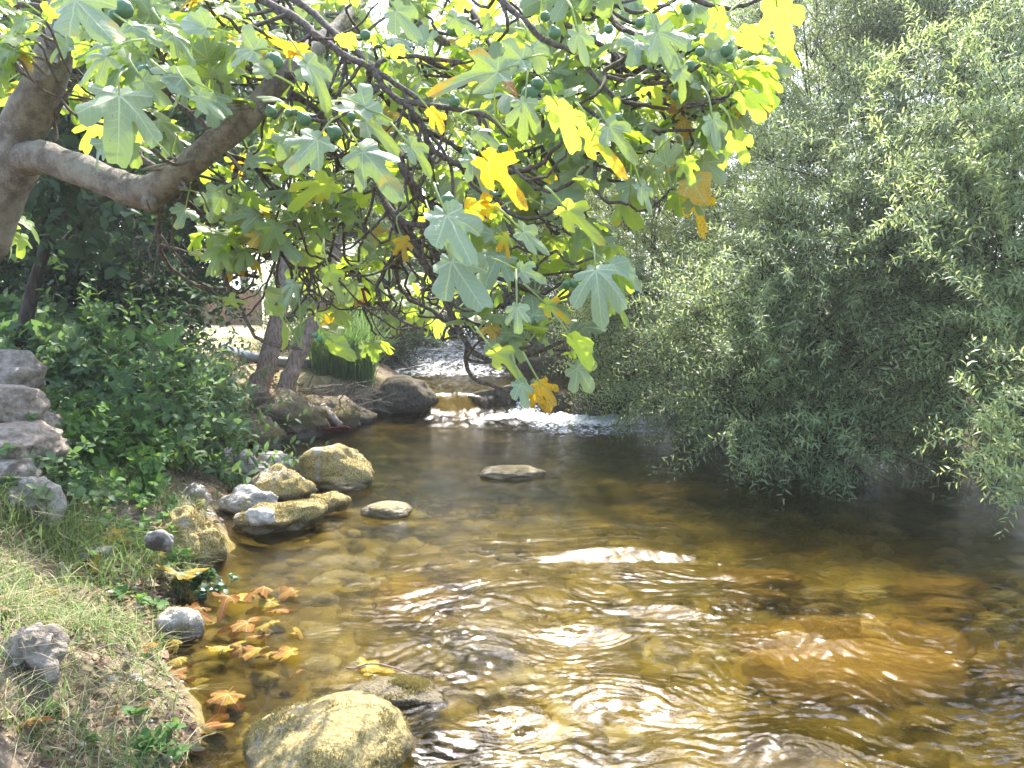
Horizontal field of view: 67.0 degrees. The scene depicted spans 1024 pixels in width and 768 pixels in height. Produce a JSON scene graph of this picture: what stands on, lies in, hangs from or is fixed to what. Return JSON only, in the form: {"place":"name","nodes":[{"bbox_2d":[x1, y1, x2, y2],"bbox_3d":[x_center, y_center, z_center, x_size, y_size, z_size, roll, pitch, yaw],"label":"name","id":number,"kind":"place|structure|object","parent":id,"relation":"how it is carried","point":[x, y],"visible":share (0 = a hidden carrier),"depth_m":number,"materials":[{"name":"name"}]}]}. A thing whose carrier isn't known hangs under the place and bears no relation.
{"place":"outdoors","nodes":[
{"label":"outdoors","id":0,"kind":"place"},
{"bbox_2d":[0,349,47,390],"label":"rock","id":1,"kind":"object","parent":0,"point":[28,368],"visible":0.66,"depth_m":4.42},
{"bbox_2d":[201,721,233,734],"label":"fallen leaf","id":2,"kind":"object","parent":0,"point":[210,727],"visible":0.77,"depth_m":2.55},
{"bbox_2d":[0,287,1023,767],"bbox_3d":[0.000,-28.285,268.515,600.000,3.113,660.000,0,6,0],"label":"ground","id":3,"kind":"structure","parent":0,"point":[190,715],"depth_m":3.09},
{"bbox_2d":[0,457,43,493],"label":"rock","id":4,"kind":"object","parent":3,"relation":"on","point":[10,465],"visible":0.25,"depth_m":3.73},
{"bbox_2d":[1,476,66,532],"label":"rock","id":5,"kind":"object","parent":3,"relation":"on","point":[57,496],"visible":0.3,"depth_m":3.65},
{"bbox_2d":[0,622,69,683],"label":"rock","id":6,"kind":"object","parent":3,"relation":"on","point":[47,636],"visible":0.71,"depth_m":2.23,"materials":[{"name":"stone"}]},
{"bbox_2d":[16,716,53,728],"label":"fallen leaf","id":7,"kind":"object","parent":3,"relation":"on","point":[33,720],"visible":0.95,"depth_m":2.00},
{"bbox_2d":[0,420,74,474],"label":"rock","id":8,"kind":"object","parent":3,"relation":"on","point":[42,436],"visible":0.65,"depth_m":3.92,"materials":[{"name":"stone"}]},
{"bbox_2d":[0,384,50,422],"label":"rock","id":9,"kind":"object","parent":8,"relation":"on","point":[18,402],"visible":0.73,"depth_m":4.06,"materials":[{"name":"stone"}]},
{"bbox_2d":[0,676,103,756],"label":"sprout","id":10,"kind":"object","parent":3,"relation":"on","point":[91,736],"visible":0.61,"depth_m":2.14,"materials":[{"name":"green plant"}]},
{"bbox_2d":[43,409,65,426],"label":"rock","id":11,"kind":"object","parent":3,"relation":"on","point":[51,419],"visible":0.19,"depth_m":4.30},
{"bbox_2d":[0,331,124,441],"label":"bramble bush","id":12,"kind":"object","parent":3,"relation":"on","point":[69,389],"visible":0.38,"depth_m":5.14,"materials":[{"name":"green plant"}]},
{"bbox_2d":[0,407,145,589],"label":"ivy trail","id":13,"kind":"object","parent":3,"relation":"on","point":[87,484],"visible":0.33,"depth_m":3.94,"materials":[{"name":"green plant"}]},
{"bbox_2d":[77,544,116,565],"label":"rock","id":14,"kind":"object","parent":3,"relation":"on","point":[98,550],"visible":0.27,"depth_m":3.65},
{"bbox_2d":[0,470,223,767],"bbox_3d":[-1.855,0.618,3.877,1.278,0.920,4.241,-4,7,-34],"label":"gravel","id":15,"kind":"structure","parent":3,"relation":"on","point":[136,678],"depth_m":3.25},
{"bbox_2d":[0,165,225,355],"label":"evergreen bush","id":16,"kind":"object","parent":3,"relation":"on","point":[17,274],"visible":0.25,"depth_m":6.71,"materials":[{"name":"green plant"}]},
{"bbox_2d":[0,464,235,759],"bbox_3d":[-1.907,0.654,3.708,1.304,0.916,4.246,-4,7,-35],"label":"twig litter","id":17,"kind":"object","parent":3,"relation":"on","point":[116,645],"visible":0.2,"depth_m":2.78,"materials":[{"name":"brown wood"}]},
{"bbox_2d":[26,375,221,498],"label":"bramble bush","id":18,"kind":"object","parent":3,"relation":"on","point":[148,461],"visible":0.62,"depth_m":4.56,"materials":[{"name":"green plant"}]},
{"bbox_2d":[0,284,268,446],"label":"bramble bush","id":19,"kind":"object","parent":3,"relation":"on","point":[44,326],"visible":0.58,"depth_m":5.59,"materials":[{"name":"green plant"}]},
{"bbox_2d":[77,448,193,569],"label":"nettle clump","id":20,"kind":"object","parent":3,"relation":"on","point":[143,500],"visible":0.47,"depth_m":4.08,"materials":[{"name":"green plant"}]},
{"bbox_2d":[3,262,273,479],"bbox_3d":[-2.705,-0.135,5.644,1.514,1.537,2.469,0,6,0],"label":"nettle clump","id":21,"kind":"object","parent":3,"relation":"on","point":[112,343],"visible":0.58,"depth_m":5.25,"materials":[{"name":"green plant"}]},
{"bbox_2d":[112,583,169,617],"bbox_3d":[-1.640,1.001,3.403,0.259,0.264,0.218,-2,6,-17],"label":"sprout","id":22,"kind":"object","parent":3,"relation":"on","point":[158,602],"visible":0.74,"depth_m":3.38,"materials":[{"name":"green plant"}]},
{"bbox_2d":[0,0,298,349],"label":"dense tree","id":23,"kind":"object","parent":3,"relation":"on","point":[52,226],"visible":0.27,"depth_m":5.16,"materials":[{"name":"green plant"}]},
{"bbox_2d":[39,145,261,360],"bbox_3d":[-3.636,-1.298,7.852,2.077,2.653,2.090,-2,6,-18],"label":"hazel stool","id":24,"kind":"object","parent":3,"relation":"on","point":[210,292],"visible":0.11,"depth_m":7.68,"materials":[{"name":"green plant"}]},
{"bbox_2d":[120,705,189,762],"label":"seedling","id":25,"kind":"object","parent":3,"relation":"on","point":[161,739],"visible":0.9,"depth_m":2.30,"materials":[{"name":"green plant"}]},
{"bbox_2d":[125,324,184,392],"bbox_3d":[-2.442,0.072,5.290,0.418,0.969,0.168,1,6,7],"label":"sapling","id":26,"kind":"object","parent":3,"relation":"on","point":[168,335],"visible":0.78,"depth_m":5.27,"materials":[{"name":"green plant"}]},
{"bbox_2d":[0,0,347,346],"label":"dense tree","id":27,"kind":"object","parent":3,"relation":"on","point":[208,301],"depth_m":11.31,"materials":[{"name":"green plant"}]},
{"bbox_2d":[0,335,353,767],"bbox_3d":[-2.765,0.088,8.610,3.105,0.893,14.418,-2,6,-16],"label":"grass","id":28,"kind":"structure","parent":3,"relation":"on","point":[63,529],"depth_m":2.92,"materials":[{"name":"plant"}]},
{"bbox_2d":[86,555,110,573],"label":"fallen leaf","id":29,"kind":"object","parent":28,"relation":"on","point":[95,561],"visible":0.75,"depth_m":3.53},
{"bbox_2d":[101,528,129,546],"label":"fallen leaf","id":30,"kind":"object","parent":28,"relation":"on","point":[110,537],"visible":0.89,"depth_m":3.75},
{"bbox_2d":[143,529,173,551],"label":"rock","id":31,"kind":"object","parent":28,"relation":"on","point":[159,540],"visible":1,"depth_m":3.60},
{"bbox_2d":[169,655,186,666],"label":"fallen leaf","id":32,"kind":"object","parent":3,"relation":"on","point":[180,660],"visible":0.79,"depth_m":3.00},
{"bbox_2d":[154,605,205,640],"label":"rock","id":33,"kind":"object","parent":3,"relation":"on","point":[188,623],"visible":0.75,"depth_m":3.21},
{"bbox_2d":[155,505,228,567],"bbox_3d":[-1.742,0.904,4.157,0.381,0.507,0.317,4,7,35],"label":"rock","id":34,"kind":"object","parent":3,"relation":"on","point":[212,547],"visible":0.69,"depth_m":4.08,"materials":[{"name":"stone"}]},
{"bbox_2d":[128,261,258,415],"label":"shrub","id":35,"kind":"object","parent":3,"relation":"on","point":[200,357],"visible":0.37,"depth_m":6.47,"materials":[{"name":"green plant"}]},
{"bbox_2d":[64,302,327,484],"bbox_3d":[-2.808,-0.003,6.284,2.534,1.384,3.182,-5,8,-37],"label":"leafy shrub","id":36,"kind":"object","parent":3,"relation":"on","point":[213,405],"visible":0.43,"depth_m":5.70,"materials":[{"name":"green plant"}]},
{"bbox_2d":[181,483,210,507],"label":"rock","id":37,"kind":"object","parent":3,"relation":"on","point":[201,490],"visible":0.69,"depth_m":4.97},
{"bbox_2d":[170,567,239,600],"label":"ivy","id":38,"kind":"object","parent":3,"relation":"on","point":[197,580],"visible":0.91,"depth_m":3.71,"materials":[{"name":"green plant"}]},
{"bbox_2d":[156,563,209,581],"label":"fallen leaf","id":39,"kind":"object","parent":38,"relation":"on","point":[188,575],"visible":0.9,"depth_m":3.64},
{"bbox_2d":[170,286,262,325],"bbox_3d":[-8.711,-2.196,22.461,3.347,1.270,0.095,2,6,17],"label":"reed fence","id":40,"kind":"object","parent":3,"relation":"on","point":[252,302],"visible":0.24,"depth_m":22.12,"materials":[{"name":"plant"}]},
{"bbox_2d":[200,438,243,488],"bbox_3d":[-2.222,0.725,6.242,0.852,0.461,1.033,0,6,0],"label":"herb patch","id":41,"kind":"object","parent":3,"relation":"on","point":[225,479],"visible":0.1,"depth_m":6.06,"materials":[{"name":"green plant"}]},
{"bbox_2d":[0,0,467,350],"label":"dense tree","id":42,"kind":"object","parent":3,"relation":"on","point":[245,92],"visible":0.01,"depth_m":9.02,"materials":[{"name":"green plant"}]},
{"bbox_2d":[211,381,265,454],"bbox_3d":[-2.731,0.323,7.579,0.854,0.900,1.584,-1,6,-10],"label":"herb patch","id":43,"kind":"object","parent":3,"relation":"on","point":[230,438],"visible":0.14,"depth_m":7.33,"materials":[{"name":"green plant"}]},
{"bbox_2d":[233,449,255,471],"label":"rock","id":44,"kind":"object","parent":3,"relation":"on","point":[247,466],"visible":0.3,"depth_m":6.38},
{"bbox_2d":[217,484,277,512],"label":"rock","id":45,"kind":"object","parent":3,"relation":"on","point":[240,498],"visible":0.69,"depth_m":5.17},
{"bbox_2d":[218,413,285,448],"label":"rock","id":46,"kind":"object","parent":3,"relation":"on","point":[279,432],"visible":0.34,"depth_m":7.41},
{"bbox_2d":[221,342,315,368],"bbox_3d":[-3.996,-0.446,11.409,0.980,0.262,4.358,-5,8,-38],"label":"hose","id":47,"kind":"object","parent":3,"relation":"on","point":[250,356],"visible":0.3,"depth_m":9.82,"materials":[{"name":"grey"}]},
{"bbox_2d":[185,64,356,393],"bbox_3d":[-2.833,-2.074,9.145,2.747,4.534,2.816,0,6,0],"label":"slender tree","id":48,"kind":"object","parent":3,"relation":"on","point":[269,354],"depth_m":8.82,"materials":[{"name":"brown plant"}]},
{"bbox_2d":[256,451,292,467],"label":"rock","id":49,"kind":"object","parent":3,"relation":"on","point":[262,456],"visible":0.28,"depth_m":6.49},
{"bbox_2d":[231,497,328,534],"bbox_3d":[-1.438,0.859,4.823,0.581,0.280,0.325,-3,7,-28],"label":"rock","id":50,"kind":"object","parent":3,"relation":"on","point":[293,515],"visible":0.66,"depth_m":4.75,"materials":[{"name":"stone"}]},
{"bbox_2d":[244,507,274,525],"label":"rock","id":51,"kind":"object","parent":50,"relation":"on","point":[259,516],"visible":1,"depth_m":4.58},
{"bbox_2d":[232,246,335,319],"bbox_3d":[-7.533,-3.384,27.065,5.090,5.064,4.669,0,6,0],"label":"tree","id":52,"kind":"object","parent":3,"relation":"on","point":[259,281],"visible":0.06,"depth_m":26.21,"materials":[{"name":"green plant"}]},
{"bbox_2d":[249,387,330,438],"bbox_3d":[-2.387,0.409,8.276,0.894,0.745,0.845,5,8,37],"label":"rock","id":53,"kind":"object","parent":3,"relation":"on","point":[297,406],"visible":0.66,"depth_m":7.99,"materials":[{"name":"stone"}]},
{"bbox_2d":[303,394,360,427],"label":"rock","id":54,"kind":"object","parent":3,"relation":"on","point":[343,409],"visible":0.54,"depth_m":8.63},
{"bbox_2d":[256,294,420,388],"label":"tall grass","id":55,"kind":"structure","parent":3,"relation":"on","point":[326,361],"depth_m":9.76,"materials":[{"name":"green plant"}]},
{"bbox_2d":[238,68,445,391],"bbox_3d":[-1.971,-1.942,9.218,2.883,4.318,2.710,0,6,0],"label":"slender tree","id":56,"kind":"object","parent":3,"relation":"on","point":[290,373],"visible":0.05,"depth_m":8.79,"materials":[{"name":"brown plant"}]},
{"bbox_2d":[296,370,395,415],"bbox_3d":[-1.958,0.107,9.047,1.322,0.535,1.049,0,6,0],"label":"brushwood","id":57,"kind":"object","parent":3,"relation":"on","point":[343,394],"visible":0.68,"depth_m":9.02,"materials":[{"name":"brown wood"}]},
{"bbox_2d":[245,233,447,370],"bbox_3d":[-2.723,-0.860,12.609,3.336,3.438,2.916,0,6,0],"label":"bush","id":58,"kind":"object","parent":3,"relation":"on","point":[416,332],"visible":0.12,"depth_m":12.44,"materials":[{"name":"green plant"}]},
{"bbox_2d":[355,403,376,423],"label":"rock","id":59,"kind":"object","parent":3,"relation":"on","point":[370,418],"visible":0.16,"depth_m":8.90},
{"bbox_2d":[346,315,425,372],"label":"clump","id":60,"kind":"object","parent":3,"relation":"on","point":[390,360],"visible":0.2,"depth_m":11.78,"materials":[{"name":"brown plant"}]},
{"bbox_2d":[311,0,474,280],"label":"tree","id":61,"kind":"object","parent":3,"relation":"on","point":[387,5],"visible":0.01,"depth_m":17.98,"materials":[{"name":"green plant"}]},
{"bbox_2d":[261,182,526,348],"bbox_3d":[-2.504,-1.844,15.088,4.977,4.358,3.625,4,7,30],"label":"bush","id":62,"kind":"object","parent":3,"relation":"on","point":[427,343],"visible":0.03,"depth_m":15.23,"materials":[{"name":"green plant"}]},
{"bbox_2d":[0,0,804,413],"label":"fig tree","id":63,"kind":"object","parent":3,"relation":"on","point":[294,76],"visible":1,"depth_m":2.46,"materials":[{"name":"green plant"}]},
{"bbox_2d":[371,375,436,413],"bbox_3d":[-1.438,0.249,9.878,1.050,0.782,0.929,0,6,0],"label":"boulder","id":64,"kind":"object","parent":3,"relation":"on","point":[412,395],"visible":0.73,"depth_m":9.51,"materials":[{"name":"stone"}]},
{"bbox_2d":[306,250,555,337],"bbox_3d":[-1.765,-1.913,20.173,7.022,4.684,5.061,3,7,28],"label":"tree","id":65,"kind":"object","parent":3,"relation":"on","point":[452,333],"visible":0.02,"depth_m":19.03,"materials":[{"name":"green plant"}]},
{"bbox_2d":[285,78,606,340],"bbox_3d":[-1.396,-3.445,14.486,6.772,5.750,5.169,2,6,15],"label":"alder","id":66,"kind":"object","parent":3,"relation":"on","point":[416,265],"visible":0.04,"depth_m":13.53,"materials":[{"name":"green plant"}]},
{"bbox_2d":[402,219,582,341],"bbox_3d":[-0.259,-2.317,18.002,5.828,4.555,4.498,0,6,0],"label":"tree","id":67,"kind":"object","parent":3,"relation":"on","point":[470,329],"visible":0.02,"depth_m":17.61,"materials":[{"name":"green plant"}]},
{"bbox_2d":[414,188,577,326],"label":"bush","id":68,"kind":"object","parent":3,"relation":"on","point":[511,296],"visible":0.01,"depth_m":15.43,"materials":[{"name":"green plant"}]},
{"bbox_2d":[320,0,698,289],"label":"alder","id":69,"kind":"object","parent":3,"relation":"on","point":[456,123],"visible":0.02,"depth_m":9.13,"materials":[{"name":"green plant"}]},
{"bbox_2d":[473,384,570,409],"bbox_3d":[0.099,0.275,9.934,1.338,0.585,0.482,0,6,0],"label":"rock","id":70,"kind":"object","parent":3,"relation":"on","point":[504,396],"visible":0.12,"depth_m":9.78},
{"bbox_2d":[518,351,568,371],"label":"rock","id":71,"kind":"object","parent":3,"relation":"on","point":[536,362],"visible":0.32,"depth_m":12.01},
{"bbox_2d":[438,0,664,294],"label":"tree","id":72,"kind":"object","parent":3,"relation":"on","point":[568,39],"visible":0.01,"depth_m":19.70,"materials":[{"name":"green plant"}]},
{"bbox_2d":[486,222,667,388],"bbox_3d":[1.227,-1.064,12.549,3.472,3.498,5.830,-3,7,-22],"label":"willow bush","id":73,"kind":"object","parent":3,"relation":"on","point":[543,287],"visible":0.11,"depth_m":11.92,"materials":[{"name":"green plant"}]},
{"bbox_2d":[535,80,859,447],"bbox_3d":[2.127,-1.167,8.830,3.963,4.713,3.847,0,6,0],"label":"willow bush","id":74,"kind":"object","parent":3,"relation":"on","point":[652,229],"visible":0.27,"depth_m":8.52,"materials":[{"name":"green plant"}]},
{"bbox_2d":[526,0,868,301],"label":"willow bush","id":75,"kind":"object","parent":3,"relation":"on","point":[655,121],"visible":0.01,"depth_m":11.14,"materials":[{"name":"green plant"}]},
{"bbox_2d":[601,0,834,89],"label":"tree","id":76,"kind":"object","parent":3,"relation":"on","point":[730,26],"visible":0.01,"depth_m":25.99,"materials":[{"name":"green plant"}]},
{"bbox_2d":[591,39,1023,510],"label":"willow bush","id":77,"kind":"object","parent":3,"relation":"on","point":[756,302],"visible":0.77,"depth_m":6.14,"materials":[{"name":"green plant"}]},
{"bbox_2d":[704,320,945,498],"bbox_3d":[2.243,0.239,5.676,1.735,1.439,0.713,0,6,0],"label":"willow branch","id":78,"kind":"object","parent":77,"relation":"attached to","point":[731,430],"visible":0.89,"depth_m":5.65,"materials":[{"name":"green plant"}]},
{"bbox_2d":[645,0,1023,365],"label":"willow bush","id":79,"kind":"object","parent":3,"relation":"on","point":[884,20],"visible":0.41,"depth_m":7.22,"materials":[{"name":"green plant"}]},
{"bbox_2d":[728,3,1018,205],"bbox_3d":[6.895,-5.192,14.717,5.904,6.796,4.047,0,6,0],"label":"bush","id":80,"kind":"object","parent":3,"relation":"on","point":[876,105],"visible":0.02,"depth_m":14.89,"materials":[{"name":"green plant"}]},
{"bbox_2d":[773,0,1023,508],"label":"willow bush","id":81,"kind":"object","parent":3,"relation":"on","point":[968,183],"visible":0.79,"depth_m":5.37,"materials":[{"name":"green plant"}]},
{"bbox_2d":[846,2,1023,361],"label":"willow branch","id":82,"kind":"object","parent":81,"relation":"attached to","point":[942,200],"visible":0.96,"depth_m":4.60,"materials":[{"name":"green plant"}]},
{"bbox_2d":[912,334,1023,538],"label":"willow branch","id":83,"kind":"object","parent":81,"relation":"attached to","point":[991,414],"visible":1,"depth_m":3.81,"materials":[{"name":"green plant"}]},
{"bbox_2d":[1,0,1023,296],"label":"sky","id":84,"kind":"structure","parent":0,"point":[600,37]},
{"bbox_2d":[159,312,1023,767],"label":"water","id":85,"kind":"structure","parent":0,"point":[595,596],"depth_m":3.58,"materials":[{"name":"brown liquid"}]},
{"bbox_2d":[166,638,182,653],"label":"fallen leaf","id":86,"kind":"object","parent":85,"relation":"on","point":[174,646],"visible":0.95,"depth_m":3.08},
{"bbox_2d":[171,667,186,678],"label":"fallen leaf","id":87,"kind":"object","parent":85,"relation":"on","point":[179,671],"visible":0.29,"depth_m":2.91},
{"bbox_2d":[185,602,212,621],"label":"fallen leaf","id":88,"kind":"object","parent":85,"relation":"on","point":[204,615],"visible":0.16,"depth_m":3.33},
{"bbox_2d":[205,641,245,653],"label":"fallen leaf","id":89,"kind":"object","parent":85,"relation":"on","point":[219,648],"visible":0.89,"depth_m":3.10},
{"bbox_2d":[207,686,244,704],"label":"fallen leaf","id":90,"kind":"object","parent":85,"relation":"on","point":[225,697],"visible":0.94,"depth_m":2.73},
{"bbox_2d":[212,592,239,622],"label":"fallen leaf","id":91,"kind":"object","parent":85,"relation":"on","point":[225,599],"visible":1,"depth_m":3.42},
{"bbox_2d":[229,643,246,659],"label":"fallen leaf","id":92,"kind":"object","parent":85,"relation":"on","point":[239,648],"visible":1,"depth_m":3.04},
{"bbox_2d":[230,617,259,631],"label":"fallen leaf","id":93,"kind":"object","parent":85,"relation":"on","point":[247,625],"visible":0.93,"depth_m":3.33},
{"bbox_2d":[242,645,269,660],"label":"fallen leaf","id":94,"kind":"object","parent":85,"relation":"on","point":[251,650],"visible":1,"depth_m":3.04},
{"bbox_2d":[243,586,273,602],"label":"fallen leaf","id":95,"kind":"object","parent":85,"relation":"on","point":[263,590],"visible":1,"depth_m":3.61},
{"bbox_2d":[252,620,279,633],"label":"fallen leaf","id":96,"kind":"object","parent":85,"relation":"on","point":[263,627],"visible":1,"depth_m":3.17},
{"bbox_2d":[252,593,280,607],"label":"fallen leaf","id":97,"kind":"object","parent":85,"relation":"on","point":[269,601],"visible":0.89,"depth_m":3.59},
{"bbox_2d":[270,645,297,660],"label":"fallen leaf","id":98,"kind":"object","parent":85,"relation":"on","point":[286,652],"visible":1,"depth_m":3.07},
{"bbox_2d":[251,463,317,501],"bbox_3d":[-1.629,0.746,5.478,0.435,0.350,0.366,3,7,26],"label":"rock","id":99,"kind":"object","parent":85,"relation":"in","point":[282,482],"visible":0.82,"depth_m":5.37,"materials":[{"name":"stone"}]},
{"bbox_2d":[278,586,300,601],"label":"fallen leaf","id":100,"kind":"object","parent":85,"relation":"on","point":[287,593],"visible":1,"depth_m":3.63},
{"bbox_2d":[288,426,351,432],"bbox_3d":[-2.034,0.498,8.243,0.797,0.102,0.266,-4,8,-36],"label":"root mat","id":101,"kind":"object","parent":85,"relation":"on","point":[340,428],"visible":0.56,"depth_m":8.23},
{"bbox_2d":[239,691,413,767],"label":"boulder","id":102,"kind":"object","parent":85,"relation":"in","point":[353,729],"visible":1,"depth_m":2.29,"materials":[{"name":"stone"}]},
{"bbox_2d":[310,490,351,512],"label":"rock","id":103,"kind":"object","parent":85,"relation":"in","point":[336,500],"visible":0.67,"depth_m":5.18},
{"bbox_2d":[319,403,343,425],"bbox_3d":[-1.989,0.347,8.501,0.378,0.253,0.123,5,8,38],"label":"driftwood","id":104,"kind":"object","parent":85,"relation":"on","point":[333,418],"visible":0.82,"depth_m":8.43,"materials":[{"name":"grey wood"}]},
{"bbox_2d":[291,443,374,487],"bbox_3d":[-1.396,0.705,5.991,0.707,0.504,0.430,0,6,0],"label":"rock","id":105,"kind":"object","parent":85,"relation":"in","point":[315,465],"visible":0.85,"depth_m":5.82,"materials":[{"name":"stone"}]},
{"bbox_2d":[317,475,368,491],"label":"rock","id":106,"kind":"object","parent":85,"relation":"in","point":[337,483],"visible":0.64,"depth_m":5.76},
{"bbox_2d":[349,657,395,675],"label":"fallen leaf","id":107,"kind":"object","parent":85,"relation":"on","point":[367,670],"visible":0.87,"depth_m":2.93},
{"bbox_2d":[361,501,412,518],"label":"rock","id":108,"kind":"object","parent":85,"relation":"on","point":[389,510],"visible":0.84,"depth_m":5.03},
{"bbox_2d":[340,673,442,706],"bbox_3d":[-0.433,1.128,2.776,0.421,0.156,0.239,0,6,0],"label":"rock","id":109,"kind":"object","parent":85,"relation":"in","point":[398,689],"visible":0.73,"depth_m":2.74,"materials":[{"name":"stone"}]},
{"bbox_2d":[346,663,463,675],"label":"twig","id":110,"kind":"object","parent":85,"relation":"on","point":[360,666],"visible":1,"depth_m":2.90,"materials":[{"name":"wood"}]},
{"bbox_2d":[479,465,545,479],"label":"rock","id":111,"kind":"object","parent":85,"relation":"in","point":[509,472],"visible":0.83,"depth_m":6.12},
{"bbox_2d":[571,381,628,415],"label":"rock","id":112,"kind":"object","parent":85,"relation":"in","point":[583,406],"visible":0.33,"depth_m":9.30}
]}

